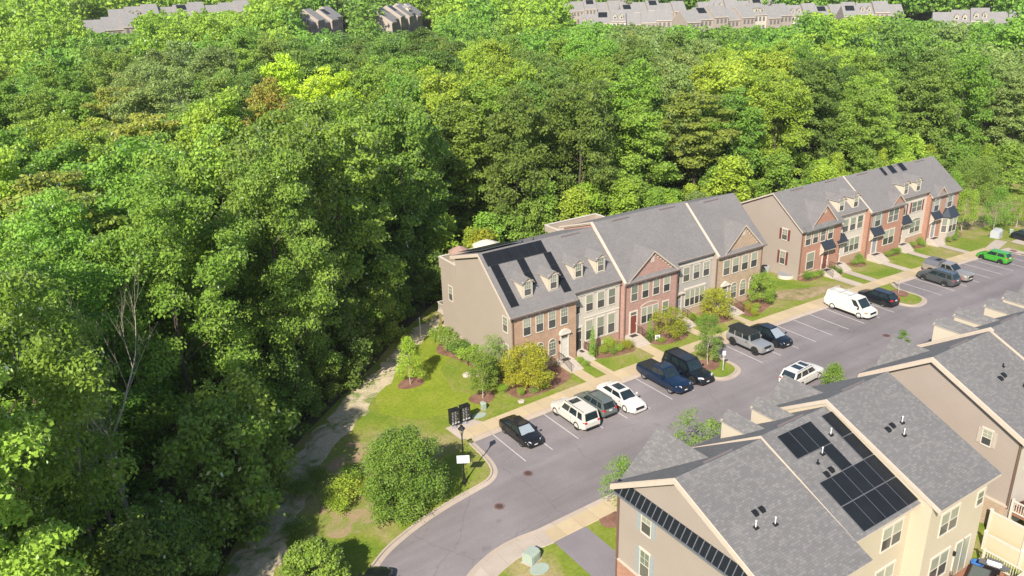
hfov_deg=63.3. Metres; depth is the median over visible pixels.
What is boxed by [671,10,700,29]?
townhouse
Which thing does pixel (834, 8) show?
townhouse
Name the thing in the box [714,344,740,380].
kerb
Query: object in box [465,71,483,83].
forest tree
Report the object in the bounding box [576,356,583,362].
shrub
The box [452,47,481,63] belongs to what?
forest tree
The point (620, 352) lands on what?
mulch bed
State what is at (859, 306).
parked van
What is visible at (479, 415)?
utility lid
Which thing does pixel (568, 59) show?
forest tree
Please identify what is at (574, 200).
young tree
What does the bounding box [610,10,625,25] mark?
townhouse
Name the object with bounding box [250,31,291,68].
forest tree
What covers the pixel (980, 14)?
townhouse
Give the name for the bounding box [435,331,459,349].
shrub
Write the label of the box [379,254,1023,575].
road
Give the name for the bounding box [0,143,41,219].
forest tree
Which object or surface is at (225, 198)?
forest tree
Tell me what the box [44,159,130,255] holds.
forest tree
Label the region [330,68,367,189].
forest tree
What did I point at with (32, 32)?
surrounding wood
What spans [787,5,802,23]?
townhouse
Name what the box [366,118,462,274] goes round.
forest tree
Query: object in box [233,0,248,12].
townhouse
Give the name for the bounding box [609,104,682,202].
forest tree
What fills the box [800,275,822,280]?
mulch bed
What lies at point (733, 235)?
townhouse
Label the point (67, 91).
forest tree
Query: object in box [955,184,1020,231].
meadow
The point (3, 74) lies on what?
forest tree
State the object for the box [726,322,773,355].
parked off roader
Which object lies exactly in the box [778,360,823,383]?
moving suv
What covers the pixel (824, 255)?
door
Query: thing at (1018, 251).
kerb
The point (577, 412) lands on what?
parked suv
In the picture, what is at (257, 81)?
forest tree
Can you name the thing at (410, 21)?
townhouse
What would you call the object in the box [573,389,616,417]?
parked suv
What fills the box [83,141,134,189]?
forest tree
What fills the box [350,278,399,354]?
edge tree
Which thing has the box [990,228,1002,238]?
transformer box
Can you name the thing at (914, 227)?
window
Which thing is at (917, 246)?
mulch bed
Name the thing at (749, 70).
forest tree
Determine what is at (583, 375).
path
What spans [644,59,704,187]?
forest tree
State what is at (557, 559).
lawn
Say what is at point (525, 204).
edge tree
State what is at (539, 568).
utility lid
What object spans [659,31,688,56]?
forest tree
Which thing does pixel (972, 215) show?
young tree
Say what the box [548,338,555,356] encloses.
window
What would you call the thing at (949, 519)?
window
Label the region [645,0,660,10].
townhouse
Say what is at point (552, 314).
window
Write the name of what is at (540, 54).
forest tree
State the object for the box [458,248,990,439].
pavement
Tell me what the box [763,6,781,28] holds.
townhouse
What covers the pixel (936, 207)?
window
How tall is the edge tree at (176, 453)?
12.949 m
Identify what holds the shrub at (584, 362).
on the lawn at (362, 549)
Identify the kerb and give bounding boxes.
[370,442,497,566]
[467,493,615,575]
[472,372,640,441]
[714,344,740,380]
[722,304,828,343]
[890,283,926,306]
[895,257,979,283]
[1001,248,1023,253]
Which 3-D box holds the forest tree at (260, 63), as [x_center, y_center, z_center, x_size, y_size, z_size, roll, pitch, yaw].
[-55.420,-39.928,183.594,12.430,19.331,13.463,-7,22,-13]
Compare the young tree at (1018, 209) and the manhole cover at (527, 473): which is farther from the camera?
the young tree at (1018, 209)
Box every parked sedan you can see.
[499,414,542,447]
[596,381,646,413]
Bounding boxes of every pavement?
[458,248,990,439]
[474,531,553,575]
[544,495,616,541]
[985,239,1006,249]
[1011,240,1023,244]
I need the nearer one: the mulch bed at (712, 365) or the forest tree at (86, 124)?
the mulch bed at (712, 365)
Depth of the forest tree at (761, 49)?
164.26 m
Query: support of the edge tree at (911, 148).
on the lawn at (362, 549)
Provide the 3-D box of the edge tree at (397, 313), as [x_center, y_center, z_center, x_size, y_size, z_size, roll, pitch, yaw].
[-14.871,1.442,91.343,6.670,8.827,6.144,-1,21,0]
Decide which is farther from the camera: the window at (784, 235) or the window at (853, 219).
the window at (853, 219)
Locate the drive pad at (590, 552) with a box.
[554,526,615,575]
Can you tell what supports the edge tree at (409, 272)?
on the ground at (406, 323)
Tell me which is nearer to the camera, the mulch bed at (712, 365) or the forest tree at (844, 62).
the mulch bed at (712, 365)
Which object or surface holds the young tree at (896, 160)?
on the meadow at (973, 225)
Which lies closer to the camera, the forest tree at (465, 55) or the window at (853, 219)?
the window at (853, 219)
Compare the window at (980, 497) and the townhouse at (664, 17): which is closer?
the window at (980, 497)
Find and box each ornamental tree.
[496,339,557,389]
[650,305,690,338]
[698,285,734,318]
[746,270,780,302]
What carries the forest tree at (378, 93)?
on the ground at (406, 323)
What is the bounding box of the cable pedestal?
[480,401,485,410]
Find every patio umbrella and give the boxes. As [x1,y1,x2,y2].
[448,246,468,254]
[472,239,498,247]
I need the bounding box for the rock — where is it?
[462,372,470,377]
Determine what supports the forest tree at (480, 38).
on the ground at (406, 323)
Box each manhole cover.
[494,503,504,509]
[523,470,532,475]
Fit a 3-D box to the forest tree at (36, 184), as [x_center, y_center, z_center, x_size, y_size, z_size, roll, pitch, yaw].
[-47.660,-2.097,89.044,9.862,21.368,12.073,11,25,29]
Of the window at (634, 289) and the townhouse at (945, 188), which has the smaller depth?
the window at (634, 289)
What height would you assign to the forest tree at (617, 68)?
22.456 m
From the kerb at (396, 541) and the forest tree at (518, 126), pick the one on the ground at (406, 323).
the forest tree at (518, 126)
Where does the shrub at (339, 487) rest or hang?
on the earth patch
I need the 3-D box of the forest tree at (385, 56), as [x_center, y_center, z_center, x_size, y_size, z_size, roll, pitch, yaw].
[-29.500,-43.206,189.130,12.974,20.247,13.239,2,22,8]
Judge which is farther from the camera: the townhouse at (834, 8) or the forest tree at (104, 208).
the townhouse at (834, 8)
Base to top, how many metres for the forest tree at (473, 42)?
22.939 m
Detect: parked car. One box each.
[359,566,392,575]
[750,322,792,347]
[858,287,899,306]
[1010,229,1023,240]
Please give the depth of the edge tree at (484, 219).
103.45 m
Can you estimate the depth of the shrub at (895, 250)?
113.03 m
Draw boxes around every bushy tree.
[355,421,450,528]
[472,334,508,381]
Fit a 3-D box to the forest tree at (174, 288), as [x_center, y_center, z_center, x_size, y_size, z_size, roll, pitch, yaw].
[-26.817,3.311,66.085,13.666,26.926,13.228,-11,23,-23]
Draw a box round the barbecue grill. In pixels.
[979,557,1009,575]
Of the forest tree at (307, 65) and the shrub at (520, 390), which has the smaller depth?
the shrub at (520, 390)
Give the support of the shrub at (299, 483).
on the lawn at (362, 549)
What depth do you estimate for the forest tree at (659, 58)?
157.74 m
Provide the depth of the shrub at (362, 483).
64.88 m
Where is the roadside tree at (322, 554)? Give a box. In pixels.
[276,535,351,575]
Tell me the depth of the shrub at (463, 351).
85.09 m
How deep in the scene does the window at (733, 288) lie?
96.17 m
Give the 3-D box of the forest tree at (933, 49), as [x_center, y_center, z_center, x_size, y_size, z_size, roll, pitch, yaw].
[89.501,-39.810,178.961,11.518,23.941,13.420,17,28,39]
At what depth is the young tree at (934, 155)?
144.48 m
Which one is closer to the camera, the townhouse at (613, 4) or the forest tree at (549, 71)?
the forest tree at (549, 71)
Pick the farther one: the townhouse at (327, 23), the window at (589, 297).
the townhouse at (327, 23)
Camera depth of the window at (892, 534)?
49.56 m
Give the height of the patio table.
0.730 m
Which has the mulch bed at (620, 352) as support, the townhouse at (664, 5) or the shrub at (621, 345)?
the shrub at (621, 345)
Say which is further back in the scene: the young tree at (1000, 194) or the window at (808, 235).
the young tree at (1000, 194)
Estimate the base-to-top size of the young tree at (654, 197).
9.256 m
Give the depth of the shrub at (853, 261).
108.57 m
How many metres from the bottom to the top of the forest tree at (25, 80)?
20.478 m
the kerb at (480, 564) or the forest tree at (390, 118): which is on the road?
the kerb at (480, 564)
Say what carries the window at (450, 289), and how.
in the townhouse at (514, 293)
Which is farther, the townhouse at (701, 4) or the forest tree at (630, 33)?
the townhouse at (701, 4)
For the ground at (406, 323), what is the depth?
77.80 m
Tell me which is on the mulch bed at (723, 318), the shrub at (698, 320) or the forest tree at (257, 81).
the shrub at (698, 320)
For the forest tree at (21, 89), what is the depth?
158.22 m
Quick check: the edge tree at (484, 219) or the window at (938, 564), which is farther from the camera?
the edge tree at (484, 219)
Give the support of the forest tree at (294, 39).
on the ground at (406, 323)
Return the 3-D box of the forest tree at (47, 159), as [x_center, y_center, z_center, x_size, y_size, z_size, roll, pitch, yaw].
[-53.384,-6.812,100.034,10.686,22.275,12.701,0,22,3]
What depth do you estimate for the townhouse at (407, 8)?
337.28 m
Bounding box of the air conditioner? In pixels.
[761,264,768,271]
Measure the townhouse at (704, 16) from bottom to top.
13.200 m
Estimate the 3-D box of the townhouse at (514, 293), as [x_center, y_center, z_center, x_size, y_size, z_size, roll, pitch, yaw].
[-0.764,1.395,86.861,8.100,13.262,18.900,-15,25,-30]
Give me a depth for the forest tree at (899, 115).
152.76 m
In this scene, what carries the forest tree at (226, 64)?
on the ground at (406, 323)
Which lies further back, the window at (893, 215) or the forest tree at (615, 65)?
the forest tree at (615, 65)
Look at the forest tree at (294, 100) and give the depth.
114.09 m
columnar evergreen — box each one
[588,325,597,357]
[644,319,654,341]
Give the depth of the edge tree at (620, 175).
113.37 m
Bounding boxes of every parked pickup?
[636,358,692,393]
[922,256,974,280]
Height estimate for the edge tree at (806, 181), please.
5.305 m
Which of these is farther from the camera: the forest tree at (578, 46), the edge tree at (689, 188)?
the forest tree at (578, 46)
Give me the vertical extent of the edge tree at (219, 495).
5.224 m
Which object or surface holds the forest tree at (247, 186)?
on the ground at (406, 323)
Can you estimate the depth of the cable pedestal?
76.23 m
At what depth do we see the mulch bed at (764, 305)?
96.10 m
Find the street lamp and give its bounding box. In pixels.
[457,424,469,483]
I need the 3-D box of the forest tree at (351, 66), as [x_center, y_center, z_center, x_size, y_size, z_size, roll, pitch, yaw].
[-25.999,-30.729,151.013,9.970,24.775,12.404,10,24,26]
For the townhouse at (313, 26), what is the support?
on the ground at (406, 323)
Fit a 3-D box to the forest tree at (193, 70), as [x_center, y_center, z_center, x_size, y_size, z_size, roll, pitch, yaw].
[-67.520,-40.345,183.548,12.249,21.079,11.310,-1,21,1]
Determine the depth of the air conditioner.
106.36 m
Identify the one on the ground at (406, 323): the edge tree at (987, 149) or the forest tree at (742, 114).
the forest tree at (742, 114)
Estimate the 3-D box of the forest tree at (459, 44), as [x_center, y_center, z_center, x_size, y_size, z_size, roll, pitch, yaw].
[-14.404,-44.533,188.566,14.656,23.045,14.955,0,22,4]
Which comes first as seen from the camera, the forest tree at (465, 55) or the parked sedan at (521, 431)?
the parked sedan at (521, 431)
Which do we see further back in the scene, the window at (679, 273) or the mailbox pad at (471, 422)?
the window at (679, 273)
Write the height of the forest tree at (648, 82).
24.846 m
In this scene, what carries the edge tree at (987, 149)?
on the lawn at (362, 549)
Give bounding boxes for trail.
[228,313,443,575]
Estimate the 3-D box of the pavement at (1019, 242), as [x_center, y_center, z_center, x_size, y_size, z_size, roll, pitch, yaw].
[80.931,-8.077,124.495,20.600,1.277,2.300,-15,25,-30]
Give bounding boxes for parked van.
[824,285,877,318]
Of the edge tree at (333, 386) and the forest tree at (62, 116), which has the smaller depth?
the edge tree at (333, 386)
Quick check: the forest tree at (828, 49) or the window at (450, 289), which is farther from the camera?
the forest tree at (828, 49)
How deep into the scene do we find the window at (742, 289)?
96.95 m
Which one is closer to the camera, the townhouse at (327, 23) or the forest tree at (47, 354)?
the forest tree at (47, 354)
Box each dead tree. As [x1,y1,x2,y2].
[10,262,157,519]
[26,378,113,530]
[29,326,127,567]
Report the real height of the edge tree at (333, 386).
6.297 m
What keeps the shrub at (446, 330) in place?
on the mulch bed at (562, 376)
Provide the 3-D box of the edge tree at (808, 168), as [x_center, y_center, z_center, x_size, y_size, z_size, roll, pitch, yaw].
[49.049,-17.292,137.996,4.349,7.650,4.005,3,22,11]
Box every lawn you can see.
[218,157,1023,575]
[375,334,496,419]
[498,519,1023,575]
[691,345,734,376]
[872,283,921,304]
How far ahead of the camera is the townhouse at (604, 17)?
330.57 m
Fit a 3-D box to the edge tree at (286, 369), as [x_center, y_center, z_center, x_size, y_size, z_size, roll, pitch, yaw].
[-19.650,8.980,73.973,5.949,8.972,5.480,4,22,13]
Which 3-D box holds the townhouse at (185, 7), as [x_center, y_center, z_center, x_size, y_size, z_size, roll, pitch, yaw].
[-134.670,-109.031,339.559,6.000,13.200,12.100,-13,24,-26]
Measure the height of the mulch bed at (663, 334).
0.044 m
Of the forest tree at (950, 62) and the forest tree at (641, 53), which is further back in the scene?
the forest tree at (950, 62)
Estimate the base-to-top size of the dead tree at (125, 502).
22.717 m
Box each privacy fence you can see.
[981,530,1023,569]
[986,508,1023,549]
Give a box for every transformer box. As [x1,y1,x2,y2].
[521,545,541,566]
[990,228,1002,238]
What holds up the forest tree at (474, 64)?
on the ground at (406, 323)
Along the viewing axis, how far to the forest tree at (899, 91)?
161.42 m
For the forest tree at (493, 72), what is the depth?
132.15 m
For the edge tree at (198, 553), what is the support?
on the ground at (406, 323)
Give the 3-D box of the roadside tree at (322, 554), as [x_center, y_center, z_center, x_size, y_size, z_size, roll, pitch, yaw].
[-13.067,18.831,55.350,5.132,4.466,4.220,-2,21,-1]
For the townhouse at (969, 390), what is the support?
on the lawn at (557, 559)
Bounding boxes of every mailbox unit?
[447,406,459,428]
[458,402,470,423]
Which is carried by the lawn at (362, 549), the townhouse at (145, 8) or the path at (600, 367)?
the path at (600, 367)
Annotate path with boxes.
[573,369,594,381]
[588,360,613,373]
[640,345,663,355]
[687,328,707,336]
[731,315,751,323]
[834,277,862,285]
[844,271,877,281]
[883,262,909,270]
[908,252,930,257]
[939,245,969,252]
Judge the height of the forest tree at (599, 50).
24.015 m
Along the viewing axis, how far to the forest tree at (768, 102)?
131.93 m
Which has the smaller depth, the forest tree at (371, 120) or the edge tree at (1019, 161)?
the forest tree at (371, 120)
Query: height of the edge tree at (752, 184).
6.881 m
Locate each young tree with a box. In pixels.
[394,335,424,383]
[464,225,497,248]
[466,347,499,397]
[556,185,592,220]
[605,177,641,215]
[641,187,667,207]
[684,190,709,200]
[694,314,723,364]
[705,154,755,201]
[749,150,802,197]
[806,163,838,184]
[885,157,910,165]
[919,153,945,168]
[945,145,981,192]
[950,171,968,205]
[952,154,1007,204]
[957,187,984,230]
[976,140,1023,192]
[978,186,1016,228]
[1002,194,1023,226]
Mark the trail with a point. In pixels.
(264, 557)
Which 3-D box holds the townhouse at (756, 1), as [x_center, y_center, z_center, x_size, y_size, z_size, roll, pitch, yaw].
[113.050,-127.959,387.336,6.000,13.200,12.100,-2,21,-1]
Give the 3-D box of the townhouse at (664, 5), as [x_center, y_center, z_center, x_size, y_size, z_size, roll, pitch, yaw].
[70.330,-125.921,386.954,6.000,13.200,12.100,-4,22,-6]
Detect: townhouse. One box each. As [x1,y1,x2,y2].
[83,19,104,32]
[101,16,123,33]
[108,9,125,16]
[119,13,137,33]
[124,6,142,15]
[140,4,158,14]
[157,7,173,15]
[172,4,190,15]
[187,2,205,13]
[204,5,220,14]
[218,2,235,11]
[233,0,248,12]
[292,18,311,34]
[300,12,315,35]
[302,8,325,35]
[315,11,329,33]
[316,8,338,32]
[320,6,343,34]
[370,10,396,32]
[381,8,398,32]
[383,5,405,32]
[393,2,415,31]
[394,5,413,32]
[403,3,422,27]
[411,8,421,29]
[437,237,583,378]
[516,227,621,361]
[544,210,680,347]
[570,1,583,24]
[580,14,594,24]
[582,0,596,13]
[595,12,609,26]
[596,2,608,11]
[607,0,619,11]
[609,427,872,575]
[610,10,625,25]
[615,201,715,328]
[618,4,634,12]
[619,0,631,3]
[626,13,640,26]
[631,2,646,12]
[641,11,656,26]
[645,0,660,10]
[656,8,671,28]
[659,3,672,18]
[670,1,685,17]
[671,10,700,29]
[685,193,767,315]
[691,7,713,29]
[692,396,920,575]
[695,2,710,7]
[706,5,728,27]
[709,0,724,7]
[723,0,737,7]
[724,8,740,28]
[733,5,755,28]
[737,0,748,5]
[740,183,845,280]
[745,3,766,29]
[748,0,763,5]
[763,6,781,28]
[764,0,775,5]
[767,372,1023,575]
[771,3,792,28]
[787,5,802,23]
[800,3,817,14]
[815,176,868,272]
[816,6,829,14]
[827,4,841,17]
[836,5,858,18]
[840,2,854,4]
[840,168,907,263]
[855,3,873,15]
[857,331,1023,524]
[871,1,890,16]
[878,162,930,253]
[888,4,903,19]
[906,156,963,246]
[917,307,1023,359]
[931,12,950,23]
[951,10,969,25]
[970,8,989,23]
[983,290,1023,317]
[990,12,1007,27]
[1008,10,1020,18]
[1018,284,1023,294]
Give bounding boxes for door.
[533,553,539,563]
[562,338,567,357]
[576,331,580,349]
[630,315,635,333]
[676,299,680,315]
[822,253,827,268]
[871,239,876,252]
[930,223,934,236]
[949,534,971,575]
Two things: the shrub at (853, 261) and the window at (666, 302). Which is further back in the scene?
the shrub at (853, 261)
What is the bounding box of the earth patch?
[308,434,416,537]
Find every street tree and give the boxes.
[598,453,631,509]
[668,405,721,446]
[818,361,846,383]
[897,328,910,342]
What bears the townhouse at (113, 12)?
on the ground at (406, 323)
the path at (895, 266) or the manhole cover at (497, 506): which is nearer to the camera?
the manhole cover at (497, 506)
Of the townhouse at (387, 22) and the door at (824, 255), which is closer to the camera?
the door at (824, 255)
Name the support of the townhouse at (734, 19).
on the ground at (406, 323)
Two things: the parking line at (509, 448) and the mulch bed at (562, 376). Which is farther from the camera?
the mulch bed at (562, 376)
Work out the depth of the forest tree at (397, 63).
154.35 m
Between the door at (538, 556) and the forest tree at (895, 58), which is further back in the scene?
the forest tree at (895, 58)
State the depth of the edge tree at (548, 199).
107.79 m
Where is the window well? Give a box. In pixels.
[777,271,792,279]
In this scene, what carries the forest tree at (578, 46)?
on the ground at (406, 323)
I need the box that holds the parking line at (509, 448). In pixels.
[493,435,525,460]
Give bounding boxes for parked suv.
[550,396,599,429]
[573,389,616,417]
[661,347,714,384]
[916,267,961,286]
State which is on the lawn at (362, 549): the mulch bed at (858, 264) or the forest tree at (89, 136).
the mulch bed at (858, 264)
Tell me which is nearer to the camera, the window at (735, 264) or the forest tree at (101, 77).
the window at (735, 264)
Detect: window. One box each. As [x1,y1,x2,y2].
[448,285,452,301]
[502,315,507,333]
[503,342,508,357]
[523,317,530,336]
[535,313,543,332]
[536,342,543,358]
[548,310,555,329]
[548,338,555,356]
[560,306,567,325]
[576,298,580,314]
[585,293,593,312]
[585,318,593,340]
[596,314,604,337]
[597,289,605,308]
[607,311,615,333]
[608,286,615,305]
[631,284,638,302]
[639,546,650,575]
[640,514,651,538]
[641,303,658,324]
[642,281,649,298]
[652,278,659,295]
[662,299,669,317]
[663,275,670,292]
[678,270,680,284]
[683,265,690,282]
[684,284,705,307]
[693,262,700,279]
[703,260,710,276]
[723,259,730,276]
[730,282,736,298]
[732,256,739,273]
[735,331,741,337]
[739,279,745,296]
[741,254,748,270]
[748,276,754,292]
[750,251,757,267]
[779,249,785,264]
[781,227,788,240]
[805,232,811,246]
[805,251,814,270]
[812,229,819,243]
[820,227,826,241]
[827,225,833,239]
[842,218,849,232]
[843,235,859,253]
[849,216,856,230]
[856,213,864,228]
[874,212,881,226]
[875,559,895,575]
[879,516,905,553]
[882,227,895,245]
[887,207,899,222]
[909,217,920,233]
[911,199,922,213]
[928,546,951,575]
[933,197,940,211]
[937,502,961,538]
[938,205,959,241]
[947,194,953,207]
[975,487,986,507]
[980,426,994,447]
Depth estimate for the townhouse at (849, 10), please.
340.26 m
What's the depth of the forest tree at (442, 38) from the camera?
203.14 m
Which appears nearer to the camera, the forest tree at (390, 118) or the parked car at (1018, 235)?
the forest tree at (390, 118)
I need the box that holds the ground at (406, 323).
[30,9,1011,575]
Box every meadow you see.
[774,285,843,300]
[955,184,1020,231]
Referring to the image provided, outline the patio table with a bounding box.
[967,564,990,575]
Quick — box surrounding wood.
[0,0,1023,537]
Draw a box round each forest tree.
[0,64,25,94]
[0,75,37,129]
[0,125,48,190]
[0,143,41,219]
[0,169,103,215]
[0,184,134,433]
[0,190,127,308]
[0,233,180,509]
[0,239,127,574]
[0,266,153,575]
[0,325,62,526]
[0,360,96,575]
[1,84,30,119]
[3,109,81,163]
[7,91,72,153]
[12,139,90,192]
[14,74,36,92]
[25,83,76,147]
[26,56,71,101]
[34,117,112,163]
[40,120,118,183]
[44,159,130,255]
[47,89,81,113]
[54,70,100,114]
[60,91,110,163]
[67,100,122,122]
[70,70,105,117]
[78,86,148,129]
[79,126,114,160]
[79,161,275,469]
[79,199,165,375]
[80,46,124,122]
[80,58,124,84]
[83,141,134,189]
[86,135,216,328]
[100,47,141,86]
[102,79,184,131]
[107,198,203,388]
[108,72,137,121]
[109,111,190,171]
[110,55,168,121]
[110,129,174,225]
[120,139,187,206]
[125,80,170,120]
[129,147,245,397]
[135,61,199,112]
[135,113,184,139]
[144,103,187,130]
[145,47,174,72]
[159,64,184,93]
[166,53,188,70]
[171,102,235,162]
[172,115,217,142]
[173,85,256,158]
[174,122,286,364]
[176,67,213,111]
[182,95,211,110]
[185,58,220,75]
[187,68,239,106]
[189,44,238,85]
[193,51,235,73]
[195,133,343,422]
[198,74,251,115]
[201,75,258,104]
[203,176,285,309]
[208,102,365,357]
[216,44,262,78]
[220,27,268,78]
[230,72,254,94]
[231,65,275,102]
[236,122,284,212]
[240,61,267,76]
[240,75,294,132]
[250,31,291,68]
[253,70,278,84]
[253,123,307,263]
[258,52,318,103]
[266,36,313,67]
[275,40,309,61]
[279,97,333,130]
[285,49,320,93]
[285,111,409,334]
[288,64,352,197]
[289,94,387,291]
[309,41,344,76]
[310,41,327,50]
[324,88,394,266]
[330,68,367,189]
[333,49,358,75]
[339,38,367,55]
[339,47,387,150]
[345,97,377,150]
[350,55,386,149]
[358,37,397,61]
[359,78,451,268]
[362,53,395,64]
[362,63,425,120]
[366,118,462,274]
[377,72,442,166]
[379,105,437,233]
[387,55,417,75]
[398,38,424,63]
[400,54,445,163]
[403,44,431,62]
[406,26,434,44]
[409,64,487,207]
[416,41,466,121]
[423,35,466,91]
[428,63,465,106]
[430,31,455,43]
[430,91,491,205]
[431,100,507,242]
[437,39,467,54]
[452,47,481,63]
[454,44,488,82]
[458,77,513,210]
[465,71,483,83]
[466,39,491,55]
[467,35,499,54]
[468,55,523,184]
[476,39,522,81]
[481,83,556,241]
[484,62,524,187]
[493,60,548,193]
[500,33,524,65]
[504,79,563,206]
[512,47,538,64]
[523,54,579,178]
[525,65,582,190]
[532,51,563,66]
[541,76,623,221]
[543,66,577,187]
[544,45,562,60]
[545,36,576,59]
[562,37,592,62]
[563,81,624,209]
[565,52,599,83]
[565,52,616,130]
[573,75,654,181]
[582,57,620,81]
[585,36,623,63]
[589,77,646,166]
[603,61,622,78]
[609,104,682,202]
[612,34,658,65]
[612,44,663,166]
[616,53,656,79]
[616,58,670,188]
[620,30,644,51]
[644,50,674,62]
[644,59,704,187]
[648,54,671,99]
[655,91,741,183]
[657,47,706,168]
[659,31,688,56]
[662,49,691,66]
[667,58,728,186]
[685,51,779,178]
[686,39,711,59]
[688,86,769,191]
[698,47,729,64]
[700,56,742,155]
[724,61,775,143]
[725,50,758,68]
[734,81,784,149]
[737,71,815,189]
[738,41,781,80]
[757,48,800,142]
[769,38,795,56]
[772,57,847,179]
[776,39,816,128]
[791,53,827,166]
[795,54,850,163]
[811,49,852,95]
[815,63,864,154]
[819,42,847,68]
[823,83,890,172]
[833,67,901,172]
[843,47,893,134]
[844,77,902,169]
[849,47,879,69]
[865,74,917,161]
[876,51,901,92]
[881,45,915,100]
[889,55,963,167]
[902,47,957,150]
[911,46,955,144]
[920,53,969,139]
[921,50,1004,163]
[924,55,995,144]
[964,56,1023,142]
[978,72,1023,157]
[988,70,1023,162]
[1015,125,1023,143]
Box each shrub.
[275,514,311,538]
[285,471,319,502]
[303,462,327,481]
[319,468,362,503]
[324,493,354,518]
[335,463,362,481]
[353,476,378,500]
[426,325,454,344]
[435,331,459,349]
[447,337,470,355]
[455,342,478,360]
[462,350,485,364]
[496,382,508,392]
[517,386,525,394]
[529,387,539,393]
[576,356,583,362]
[580,358,588,366]
[598,345,610,354]
[601,334,617,350]
[609,347,617,353]
[615,343,624,350]
[620,338,632,349]
[656,337,664,341]
[687,311,698,319]
[694,317,703,324]
[699,312,714,322]
[745,301,752,312]
[801,271,813,279]
[811,270,820,277]
[850,257,859,264]
[891,247,899,253]
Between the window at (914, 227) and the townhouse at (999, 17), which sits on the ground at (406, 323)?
the townhouse at (999, 17)
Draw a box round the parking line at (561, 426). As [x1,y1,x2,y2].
[544,414,578,438]
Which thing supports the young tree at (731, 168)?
on the ground at (406, 323)
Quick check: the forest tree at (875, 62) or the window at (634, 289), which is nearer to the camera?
the window at (634, 289)
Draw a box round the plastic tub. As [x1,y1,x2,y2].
[971,559,983,566]
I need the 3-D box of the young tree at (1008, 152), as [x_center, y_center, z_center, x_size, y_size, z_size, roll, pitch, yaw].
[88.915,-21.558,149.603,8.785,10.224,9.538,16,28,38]
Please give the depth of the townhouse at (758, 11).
324.74 m
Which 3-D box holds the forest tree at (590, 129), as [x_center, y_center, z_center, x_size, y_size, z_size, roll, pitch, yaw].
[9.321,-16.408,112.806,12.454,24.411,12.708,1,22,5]
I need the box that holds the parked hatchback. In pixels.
[976,248,1013,263]
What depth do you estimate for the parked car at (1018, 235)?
120.88 m
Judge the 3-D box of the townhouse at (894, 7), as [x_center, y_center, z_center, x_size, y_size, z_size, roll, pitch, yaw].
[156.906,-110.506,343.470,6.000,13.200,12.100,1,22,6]
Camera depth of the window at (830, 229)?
104.58 m
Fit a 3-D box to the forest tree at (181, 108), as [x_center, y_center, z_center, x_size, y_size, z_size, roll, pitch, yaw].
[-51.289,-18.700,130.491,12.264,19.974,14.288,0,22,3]
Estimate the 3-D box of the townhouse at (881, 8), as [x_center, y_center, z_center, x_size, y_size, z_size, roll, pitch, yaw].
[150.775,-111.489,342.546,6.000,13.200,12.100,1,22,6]
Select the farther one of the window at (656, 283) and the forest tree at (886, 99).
the forest tree at (886, 99)
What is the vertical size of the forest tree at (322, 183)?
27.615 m
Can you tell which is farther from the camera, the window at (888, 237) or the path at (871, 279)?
the window at (888, 237)
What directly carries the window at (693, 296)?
in the townhouse at (689, 246)
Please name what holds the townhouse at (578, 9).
on the ground at (406, 323)
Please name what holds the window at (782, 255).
in the townhouse at (799, 228)
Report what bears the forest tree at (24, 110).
on the ground at (406, 323)
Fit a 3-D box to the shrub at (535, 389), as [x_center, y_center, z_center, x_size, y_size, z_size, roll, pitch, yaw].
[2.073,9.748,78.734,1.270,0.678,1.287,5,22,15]
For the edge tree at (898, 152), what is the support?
on the ground at (406, 323)
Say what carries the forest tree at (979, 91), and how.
on the ground at (406, 323)
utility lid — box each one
[472,412,485,418]
[529,563,549,574]
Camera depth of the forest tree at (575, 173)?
116.45 m
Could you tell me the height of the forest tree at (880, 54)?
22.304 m
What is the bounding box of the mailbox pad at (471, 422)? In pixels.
[446,418,481,438]
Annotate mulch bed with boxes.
[398,377,423,388]
[436,339,570,397]
[469,391,494,403]
[587,341,635,357]
[599,511,616,527]
[641,326,687,344]
[686,310,732,325]
[699,360,719,369]
[732,297,770,315]
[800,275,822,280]
[847,261,866,266]
[890,290,908,296]
[912,244,925,247]
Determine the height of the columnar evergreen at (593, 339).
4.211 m
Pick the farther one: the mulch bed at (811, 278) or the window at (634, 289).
the mulch bed at (811, 278)
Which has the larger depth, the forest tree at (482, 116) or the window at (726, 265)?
the forest tree at (482, 116)
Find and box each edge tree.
[91,512,183,575]
[133,395,286,553]
[141,500,222,575]
[163,512,226,575]
[166,367,301,512]
[190,466,238,521]
[232,388,282,461]
[261,379,304,437]
[266,344,325,439]
[291,361,328,414]
[295,297,376,392]
[299,346,345,402]
[330,284,381,361]
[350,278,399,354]
[362,263,408,338]
[382,255,417,320]
[392,244,442,304]
[397,256,425,311]
[400,239,433,300]
[419,210,460,291]
[459,226,476,248]
[470,211,506,241]
[495,208,533,241]
[510,195,552,239]
[527,175,559,233]
[545,182,607,216]
[588,175,611,215]
[589,168,641,211]
[620,177,649,212]
[662,192,680,203]
[667,187,684,202]
[681,183,699,201]
[697,164,736,195]
[700,185,710,196]
[741,177,772,200]
[798,161,815,184]
[802,178,812,185]
[807,156,838,178]
[830,150,845,176]
[845,167,863,175]
[852,155,869,170]
[873,145,888,166]
[886,137,904,163]
[889,131,927,164]
[914,143,939,158]
[968,144,983,177]
[974,142,996,176]
[988,145,1011,183]
[1003,149,1023,183]

